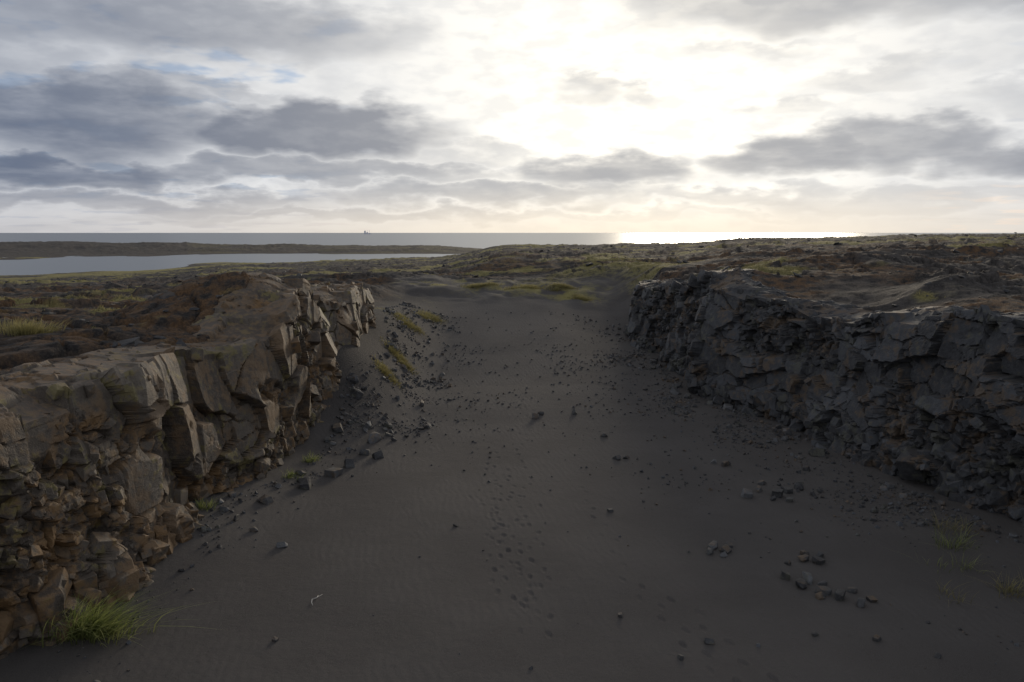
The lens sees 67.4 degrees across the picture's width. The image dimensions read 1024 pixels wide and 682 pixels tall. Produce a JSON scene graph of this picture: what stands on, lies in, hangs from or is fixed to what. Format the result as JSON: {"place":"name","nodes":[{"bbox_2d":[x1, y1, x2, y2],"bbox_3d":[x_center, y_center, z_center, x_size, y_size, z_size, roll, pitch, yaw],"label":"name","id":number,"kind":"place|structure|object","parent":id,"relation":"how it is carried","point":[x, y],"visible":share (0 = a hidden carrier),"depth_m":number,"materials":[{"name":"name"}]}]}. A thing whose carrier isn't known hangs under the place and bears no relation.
{"place":"outdoors","nodes":[
{"label":"outdoors","id":0,"kind":"place"},
{"bbox_2d":[0,272,375,658],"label":"cliff","id":1,"kind":"structure","parent":0,"point":[114,462],"depth_m":16.15,"materials":[{"name":"grey stone"}]},
{"bbox_2d":[0,233,1018,274],"bbox_3d":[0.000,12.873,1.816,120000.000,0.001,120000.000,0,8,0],"label":"sea","id":2,"kind":"structure","parent":0,"point":[68,264],"depth_m":1285.27,"materials":[{"name":"grey liquid"}]},
{"bbox_2d":[0,233,1023,681],"bbox_3d":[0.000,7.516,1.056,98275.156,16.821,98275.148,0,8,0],"label":"ground","id":3,"kind":"structure","parent":0,"point":[508,579],"depth_m":18.87,"materials":[{"name":"grey sand"}]},
{"bbox_2d":[0,316,75,336],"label":"grass tuft","id":4,"kind":"object","parent":3,"relation":"on","point":[26,329],"visible":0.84,"depth_m":20.83,"materials":[{"name":"green plant"}]},
{"bbox_2d":[5,574,210,648],"bbox_3d":[-7.113,4.783,13.568,4.660,0.808,2.987,0,8,0],"label":"grass tuft","id":5,"kind":"object","parent":3,"relation":"on","point":[95,629],"visible":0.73,"depth_m":13.38,"materials":[{"name":"green plant"}]},
{"bbox_2d":[199,526,206,531],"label":"loose stone","id":6,"kind":"object","parent":3,"relation":"on","point":[202,528],"visible":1,"depth_m":17.40,"materials":[{"name":"grey stone"}]},
{"bbox_2d":[195,496,220,509],"bbox_3d":[-7.425,3.939,18.774,0.853,0.339,0.991,0,8,0],"label":"grass tuft","id":7,"kind":"object","parent":3,"relation":"on","point":[201,506],"visible":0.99,"depth_m":18.68,"materials":[{"name":"green plant"}]},
{"bbox_2d":[219,506,228,511],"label":"loose stone","id":8,"kind":"object","parent":3,"relation":"on","point":[223,509],"visible":0.98,"depth_m":18.64,"materials":[{"name":"grey stone"}]},
{"bbox_2d":[228,491,235,496],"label":"loose stone","id":9,"kind":"object","parent":3,"relation":"on","point":[232,494],"visible":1,"depth_m":19.60,"materials":[{"name":"grey stone"}]},
{"bbox_2d":[234,514,239,521],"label":"loose stone","id":10,"kind":"object","parent":3,"relation":"on","point":[236,517],"visible":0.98,"depth_m":18.26,"materials":[{"name":"grey stone"}]},
{"bbox_2d":[249,527,257,531],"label":"loose stone","id":11,"kind":"object","parent":3,"relation":"on","point":[253,529],"visible":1,"depth_m":17.86,"materials":[{"name":"grey stone"}]},
{"bbox_2d":[258,494,273,504],"bbox_3d":[-6.317,4.081,19.647,0.343,0.218,0.296,2,20,24],"label":"loose stone","id":12,"kind":"object","parent":3,"relation":"on","point":[264,499],"visible":0.99,"depth_m":19.57,"materials":[{"name":"grey stone"}]},
{"bbox_2d":[275,483,281,488],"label":"loose stone","id":13,"kind":"object","parent":3,"relation":"on","point":[278,486],"visible":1,"depth_m":20.78,"materials":[{"name":"grey stone"}]},
{"bbox_2d":[276,542,287,547],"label":"loose stone","id":14,"kind":"object","parent":3,"relation":"on","point":[281,544],"visible":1,"depth_m":17.19,"materials":[{"name":"grey stone"}]},
{"bbox_2d":[281,467,305,479],"bbox_3d":[-6.224,3.764,21.797,0.946,0.340,0.871,0,8,0],"label":"grass tuft","id":15,"kind":"object","parent":3,"relation":"on","point":[288,474],"visible":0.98,"depth_m":21.79,"materials":[{"name":"green plant"}]},
{"bbox_2d":[295,470,305,475],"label":"loose stone","id":16,"kind":"object","parent":3,"relation":"on","point":[298,472],"visible":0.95,"depth_m":22.04,"materials":[{"name":"grey stone"}]},
{"bbox_2d":[299,477,310,489],"bbox_3d":[-5.696,3.969,21.167,0.305,0.397,0.461,-4,20,-15],"label":"loose stone","id":17,"kind":"object","parent":3,"relation":"on","point":[304,483],"visible":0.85,"depth_m":21.02,"materials":[{"name":"grey stone"}]},
{"bbox_2d":[300,452,323,462],"bbox_3d":[-6.063,3.532,23.318,0.801,0.352,0.846,0,8,0],"label":"grass tuft","id":18,"kind":"object","parent":3,"relation":"on","point":[309,459],"visible":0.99,"depth_m":23.30,"materials":[{"name":"green plant"}]},
{"bbox_2d":[325,436,330,442],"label":"loose stone","id":19,"kind":"object","parent":3,"relation":"on","point":[327,439],"visible":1,"depth_m":24.91,"materials":[{"name":"grey stone"}]},
{"bbox_2d":[324,467,342,477],"bbox_3d":[-5.195,3.854,22.355,0.467,0.289,0.366,1,7,32],"label":"loose stone","id":20,"kind":"object","parent":3,"relation":"on","point":[334,472],"visible":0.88,"depth_m":22.23,"materials":[{"name":"grey stone"}]},
{"bbox_2d":[333,423,342,432],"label":"loose stone","id":21,"kind":"object","parent":3,"relation":"on","point":[337,427],"visible":1,"depth_m":25.60,"materials":[{"name":"grey stone"}]},
{"bbox_2d":[344,459,354,468],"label":"loose stone","id":22,"kind":"object","parent":3,"relation":"on","point":[348,463],"visible":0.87,"depth_m":23.02,"materials":[{"name":"grey stone"}]},
{"bbox_2d":[346,375,358,383],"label":"loose stone","id":23,"kind":"object","parent":3,"relation":"on","point":[353,379],"visible":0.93,"depth_m":28.57,"materials":[{"name":"grey stone"}]},
{"bbox_2d":[350,388,363,399],"bbox_3d":[-5.700,1.936,28.084,0.494,0.434,0.346,34,11,39],"label":"loose stone","id":24,"kind":"object","parent":3,"relation":"on","point":[357,393],"visible":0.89,"depth_m":27.95,"materials":[{"name":"grey stone"}]},
{"bbox_2d":[359,449,369,455],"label":"loose stone","id":25,"kind":"object","parent":3,"relation":"on","point":[364,452],"visible":1,"depth_m":24.23,"materials":[{"name":"grey stone"}]},
{"bbox_2d":[363,420,371,428],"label":"loose stone","id":26,"kind":"object","parent":3,"relation":"on","point":[368,424],"visible":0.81,"depth_m":26.36,"materials":[{"name":"grey stone"}]},
{"bbox_2d":[367,432,380,443],"bbox_3d":[-4.594,3.260,25.564,0.297,0.396,0.577,3,9,19],"label":"loose stone","id":27,"kind":"object","parent":3,"relation":"on","point":[374,437],"visible":0.91,"depth_m":25.46,"materials":[{"name":"grey stone"}]},
{"bbox_2d":[372,450,383,459],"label":"loose stone","id":28,"kind":"object","parent":3,"relation":"on","point":[378,454],"visible":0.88,"depth_m":23.94,"materials":[{"name":"grey stone"}]},
{"bbox_2d":[372,354,401,387],"bbox_3d":[-5.037,1.277,31.469,1.695,1.397,1.727,0,8,0],"label":"grass patch","id":29,"kind":"object","parent":3,"relation":"on","point":[385,371],"visible":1,"depth_m":31.34,"materials":[{"name":"plant"}]},
{"bbox_2d":[383,421,391,428],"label":"loose stone","id":30,"kind":"object","parent":3,"relation":"on","point":[387,424],"visible":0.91,"depth_m":27.00,"materials":[{"name":"grey stone"}]},
{"bbox_2d":[379,336,419,374],"bbox_3d":[-5.129,0.657,34.961,2.181,1.809,2.266,0,8,0],"label":"grass patch","id":31,"kind":"object","parent":3,"relation":"on","point":[401,358],"visible":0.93,"depth_m":34.87,"materials":[{"name":"plant"}]},
{"bbox_2d":[391,309,426,338],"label":"grass patch","id":32,"kind":"object","parent":3,"relation":"on","point":[411,324],"visible":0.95,"depth_m":41.33,"materials":[{"name":"plant"}]},
{"bbox_2d":[415,309,447,323],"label":"grass patch","id":33,"kind":"object","parent":3,"relation":"on","point":[428,315],"visible":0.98,"depth_m":46.30,"materials":[{"name":"plant"}]},
{"bbox_2d":[460,281,498,289],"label":"grass tuft","id":34,"kind":"object","parent":3,"relation":"on","point":[483,284],"visible":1,"depth_m":57.58,"materials":[{"name":"green plant"}]},
{"bbox_2d":[0,242,1001,327],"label":"grass","id":35,"kind":"structure","parent":3,"relation":"on","point":[441,284],"depth_m":42.14,"materials":[{"name":"green plant"}]},
{"bbox_2d":[0,232,1020,347],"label":"lava rubble","id":36,"kind":"object","parent":3,"relation":"on","point":[135,341],"visible":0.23,"depth_m":28.59,"materials":[{"name":"brown stone"}]},
{"bbox_2d":[498,282,550,289],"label":"grass tuft","id":37,"kind":"object","parent":3,"relation":"on","point":[514,286],"visible":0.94,"depth_m":56.60,"materials":[{"name":"green plant"}]},
{"bbox_2d":[532,413,538,418],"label":"loose stone","id":38,"kind":"object","parent":3,"relation":"on","point":[535,415],"visible":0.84,"depth_m":29.05,"materials":[{"name":"grey stone"}]},
{"bbox_2d":[57,303,1023,681],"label":"gravel","id":39,"kind":"structure","parent":3,"relation":"on","point":[755,427],"depth_m":25.93,"materials":[{"name":"grey gravel"}]},
{"bbox_2d":[543,282,581,291],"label":"grass tuft","id":40,"kind":"object","parent":3,"relation":"on","point":[558,286],"visible":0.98,"depth_m":56.51,"materials":[{"name":"green plant"}]},
{"bbox_2d":[567,292,595,301],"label":"grass tuft","id":41,"kind":"object","parent":3,"relation":"on","point":[576,296],"visible":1,"depth_m":54.40,"materials":[{"name":"plant"}]},
{"bbox_2d":[613,455,621,459],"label":"loose stone","id":42,"kind":"object","parent":3,"relation":"on","point":[617,457],"visible":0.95,"depth_m":24.06,"materials":[{"name":"grey stone"}]},
{"bbox_2d":[670,387,680,394],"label":"loose stone","id":43,"kind":"object","parent":3,"relation":"on","point":[674,391],"visible":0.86,"depth_m":32.86,"materials":[{"name":"grey stone"}]},
{"bbox_2d":[672,382,680,387],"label":"loose stone","id":44,"kind":"object","parent":3,"relation":"on","point":[678,384],"visible":0.81,"depth_m":34.22,"materials":[{"name":"grey stone"}]},
{"bbox_2d":[677,654,683,660],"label":"loose stone","id":45,"kind":"object","parent":3,"relation":"on","point":[680,657],"visible":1,"depth_m":12.73,"materials":[{"name":"grey stone"}]},
{"bbox_2d":[704,638,714,644],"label":"loose stone","id":46,"kind":"object","parent":3,"relation":"on","point":[709,641],"visible":1,"depth_m":13.20,"materials":[{"name":"grey stone"}]},
{"bbox_2d":[706,547,713,554],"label":"loose stone","id":47,"kind":"object","parent":3,"relation":"on","point":[710,551],"visible":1,"depth_m":16.83,"materials":[{"name":"grey stone"}]},
{"bbox_2d":[708,541,717,549],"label":"loose stone","id":48,"kind":"object","parent":3,"relation":"on","point":[713,545],"visible":0.91,"depth_m":17.15,"materials":[{"name":"grey stone"}]},
{"bbox_2d":[720,552,727,556],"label":"loose stone","id":49,"kind":"object","parent":3,"relation":"on","point":[723,554],"visible":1,"depth_m":16.73,"materials":[{"name":"grey stone"}]},
{"bbox_2d":[719,544,731,553],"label":"loose stone","id":50,"kind":"object","parent":3,"relation":"on","point":[726,548],"visible":0.96,"depth_m":16.94,"materials":[{"name":"stone"}]},
{"bbox_2d":[721,461,730,466],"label":"loose stone","id":51,"kind":"object","parent":3,"relation":"on","point":[725,463],"visible":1,"depth_m":23.28,"materials":[{"name":"grey stone"}]},
{"bbox_2d":[722,403,732,409],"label":"loose stone","id":52,"kind":"object","parent":3,"relation":"on","point":[726,406],"visible":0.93,"depth_m":29.94,"materials":[{"name":"grey stone"}]},
{"bbox_2d":[725,542,732,547],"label":"loose stone","id":53,"kind":"object","parent":3,"relation":"on","point":[730,544],"visible":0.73,"depth_m":17.27,"materials":[{"name":"grey stone"}]},
{"bbox_2d":[741,488,752,497],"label":"loose stone","id":54,"kind":"object","parent":3,"relation":"on","point":[746,493],"visible":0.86,"depth_m":20.48,"materials":[{"name":"grey stone"}]},
{"bbox_2d":[756,485,761,492],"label":"loose stone","id":55,"kind":"object","parent":3,"relation":"on","point":[758,489],"visible":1,"depth_m":20.90,"materials":[{"name":"grey stone"}]},
{"bbox_2d":[757,480,764,484],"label":"loose stone","id":56,"kind":"object","parent":3,"relation":"on","point":[761,482],"visible":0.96,"depth_m":21.51,"materials":[{"name":"grey stone"}]},
{"bbox_2d":[771,488,783,497],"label":"loose stone","id":57,"kind":"object","parent":3,"relation":"on","point":[777,493],"visible":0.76,"depth_m":20.47,"materials":[{"name":"grey stone"}]},
{"bbox_2d":[780,570,789,580],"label":"loose stone","id":58,"kind":"object","parent":3,"relation":"on","point":[784,575],"visible":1,"depth_m":15.64,"materials":[{"name":"grey stone"}]},
{"bbox_2d":[783,428,791,435],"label":"loose stone","id":59,"kind":"object","parent":3,"relation":"on","point":[786,431],"visible":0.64,"depth_m":26.18,"materials":[{"name":"grey stone"}]},
{"bbox_2d":[782,487,792,493],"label":"loose stone","id":60,"kind":"object","parent":3,"relation":"on","point":[788,490],"visible":0.87,"depth_m":20.78,"materials":[{"name":"grey stone"}]},
{"bbox_2d":[785,497,792,501],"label":"loose stone","id":61,"kind":"object","parent":3,"relation":"on","point":[789,499],"visible":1,"depth_m":20.14,"materials":[{"name":"grey stone"}]},
{"bbox_2d":[794,481,803,489],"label":"loose stone","id":62,"kind":"object","parent":3,"relation":"on","point":[799,485],"visible":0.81,"depth_m":21.09,"materials":[{"name":"grey stone"}]},
{"bbox_2d":[795,578,806,588],"bbox_3d":[5.777,4.855,15.319,0.226,0.175,0.301,18,5,35],"label":"loose stone","id":63,"kind":"object","parent":3,"relation":"on","point":[801,583],"visible":1,"depth_m":15.24,"materials":[{"name":"grey stone"}]},
{"bbox_2d":[797,554,808,561],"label":"loose stone","id":64,"kind":"object","parent":3,"relation":"on","point":[804,558],"visible":1,"depth_m":16.56,"materials":[{"name":"stone"}]},
{"bbox_2d":[800,550,808,554],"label":"loose stone","id":65,"kind":"object","parent":3,"relation":"on","point":[802,552],"visible":0.68,"depth_m":16.88,"materials":[{"name":"stone"}]},
{"bbox_2d":[802,465,810,470],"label":"loose stone","id":66,"kind":"object","parent":3,"relation":"on","point":[805,468],"visible":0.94,"depth_m":22.74,"materials":[{"name":"grey stone"}]},
{"bbox_2d":[802,571,812,584],"bbox_3d":[6.009,4.834,15.561,0.184,0.261,0.279,0,8,1],"label":"loose stone","id":67,"kind":"object","parent":3,"relation":"on","point":[807,577],"visible":0.79,"depth_m":15.50,"materials":[{"name":"grey stone"}]},
{"bbox_2d":[812,556,825,564],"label":"loose stone","id":68,"kind":"object","parent":3,"relation":"on","point":[818,560],"visible":1,"depth_m":16.45,"materials":[{"name":"grey stone"}]},
{"bbox_2d":[816,551,823,557],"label":"loose stone","id":69,"kind":"object","parent":3,"relation":"on","point":[820,554],"visible":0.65,"depth_m":16.73,"materials":[{"name":"grey stone"}]},
{"bbox_2d":[815,591,824,599],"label":"loose stone","id":70,"kind":"object","parent":3,"relation":"on","point":[819,595],"visible":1,"depth_m":14.79,"materials":[{"name":"stone"}]},
{"bbox_2d":[818,580,826,585],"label":"loose stone","id":71,"kind":"object","parent":3,"relation":"on","point":[823,583],"visible":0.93,"depth_m":15.40,"materials":[{"name":"grey stone"}]},
{"bbox_2d":[815,586,831,595],"bbox_3d":[6.107,4.900,15.032,0.290,0.158,0.217,6,10,-26],"label":"loose stone","id":72,"kind":"object","parent":3,"relation":"on","point":[826,590],"visible":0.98,"depth_m":14.97,"materials":[{"name":"grey stone"}]},
{"bbox_2d":[835,589,845,600],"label":"loose stone","id":73,"kind":"object","parent":3,"relation":"on","point":[839,594],"visible":1,"depth_m":14.73,"materials":[{"name":"grey stone"}]},
{"bbox_2d":[847,587,856,593],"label":"loose stone","id":74,"kind":"object","parent":3,"relation":"on","point":[853,590],"visible":1,"depth_m":15.07,"materials":[{"name":"grey stone"}]},
{"bbox_2d":[856,597,865,607],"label":"loose stone","id":75,"kind":"object","parent":3,"relation":"on","point":[860,602],"visible":0.94,"depth_m":14.45,"materials":[{"name":"grey stone"}]},
{"bbox_2d":[866,596,877,602],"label":"loose stone","id":76,"kind":"object","parent":3,"relation":"on","point":[871,599],"visible":0.93,"depth_m":14.69,"materials":[{"name":"stone"}]},
{"bbox_2d":[869,515,876,521],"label":"loose stone","id":77,"kind":"object","parent":3,"relation":"on","point":[873,518],"visible":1,"depth_m":18.70,"materials":[{"name":"grey stone"}]},
{"bbox_2d":[870,507,877,512],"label":"loose stone","id":78,"kind":"object","parent":3,"relation":"on","point":[873,510],"visible":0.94,"depth_m":19.22,"materials":[{"name":"grey stone"}]},
{"bbox_2d":[872,634,881,641],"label":"loose stone","id":79,"kind":"object","parent":3,"relation":"on","point":[876,637],"visible":1,"depth_m":13.21,"materials":[{"name":"grey stone"}]},
{"bbox_2d":[880,486,887,490],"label":"loose stone","id":80,"kind":"object","parent":3,"relation":"on","point":[884,488],"visible":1,"depth_m":20.77,"materials":[{"name":"grey stone"}]},
{"bbox_2d":[885,482,894,488],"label":"loose stone","id":81,"kind":"object","parent":3,"relation":"on","point":[890,485],"visible":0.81,"depth_m":20.87,"materials":[{"name":"grey stone"}]},
{"bbox_2d":[899,493,907,497],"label":"loose stone","id":82,"kind":"object","parent":3,"relation":"on","point":[902,495],"visible":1,"depth_m":20.12,"materials":[{"name":"grey stone"}]},
{"bbox_2d":[917,521,924,526],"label":"loose stone","id":83,"kind":"object","parent":3,"relation":"on","point":[921,523],"visible":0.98,"depth_m":18.30,"materials":[{"name":"grey stone"}]},
{"bbox_2d":[924,498,930,502],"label":"loose stone","id":84,"kind":"object","parent":3,"relation":"on","point":[927,500],"visible":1,"depth_m":19.67,"materials":[{"name":"grey stone"}]},
{"bbox_2d":[938,500,944,505],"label":"loose stone","id":85,"kind":"object","parent":3,"relation":"on","point":[941,502],"visible":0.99,"depth_m":19.45,"materials":[{"name":"grey stone"}]},
{"bbox_2d":[901,549,996,573],"bbox_3d":[9.250,4.589,16.205,2.451,0.395,1.623,0,8,0],"label":"grass tuft","id":86,"kind":"object","parent":3,"relation":"on","point":[966,565],"visible":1,"depth_m":16.14,"materials":[{"name":"green plant"}]},
{"bbox_2d":[918,578,987,607],"bbox_3d":[8.466,4.832,14.881,1.482,0.305,1.688,0,8,0],"label":"grass tuft","id":87,"kind":"object","parent":3,"relation":"on","point":[953,593],"visible":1,"depth_m":14.94,"materials":[{"name":"green plant"}]},
{"bbox_2d":[919,510,988,535],"bbox_3d":[10.320,4.250,18.183,1.554,0.404,2.125,0,8,0],"label":"grass tuft","id":88,"kind":"object","parent":3,"relation":"on","point":[956,528],"visible":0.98,"depth_m":18.00,"materials":[{"name":"green plant"}]},
{"bbox_2d":[930,520,979,551],"bbox_3d":[10.376,4.393,17.117,2.078,0.482,2.542,-8,11,-43],"label":"grass tuft","id":89,"kind":"object","parent":3,"relation":"on","point":[948,545],"visible":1,"depth_m":17.16,"materials":[{"name":"green plant"}]},
{"bbox_2d":[981,525,990,531],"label":"loose stone","id":90,"kind":"object","parent":3,"relation":"on","point":[985,527],"visible":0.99,"depth_m":17.84,"materials":[{"name":"grey stone"}]},
{"bbox_2d":[972,564,1023,600],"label":"grass tuft","id":91,"kind":"object","parent":3,"relation":"on","point":[1009,590],"visible":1,"depth_m":15.05,"materials":[{"name":"green plant"}]},
{"bbox_2d":[1009,532,1018,537],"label":"loose stone","id":92,"kind":"object","parent":3,"relation":"on","point":[1015,535],"visible":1,"depth_m":17.47,"materials":[{"name":"grey stone"}]},
{"bbox_2d":[0,0,1023,232],"label":"sky","id":93,"kind":"structure","parent":0,"point":[117,116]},
{"bbox_2d":[623,267,1023,527],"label":"cliff","id":94,"kind":"structure","parent":0,"point":[933,396],"depth_m":23.57,"materials":[{"name":"grey stone"}]}
]}

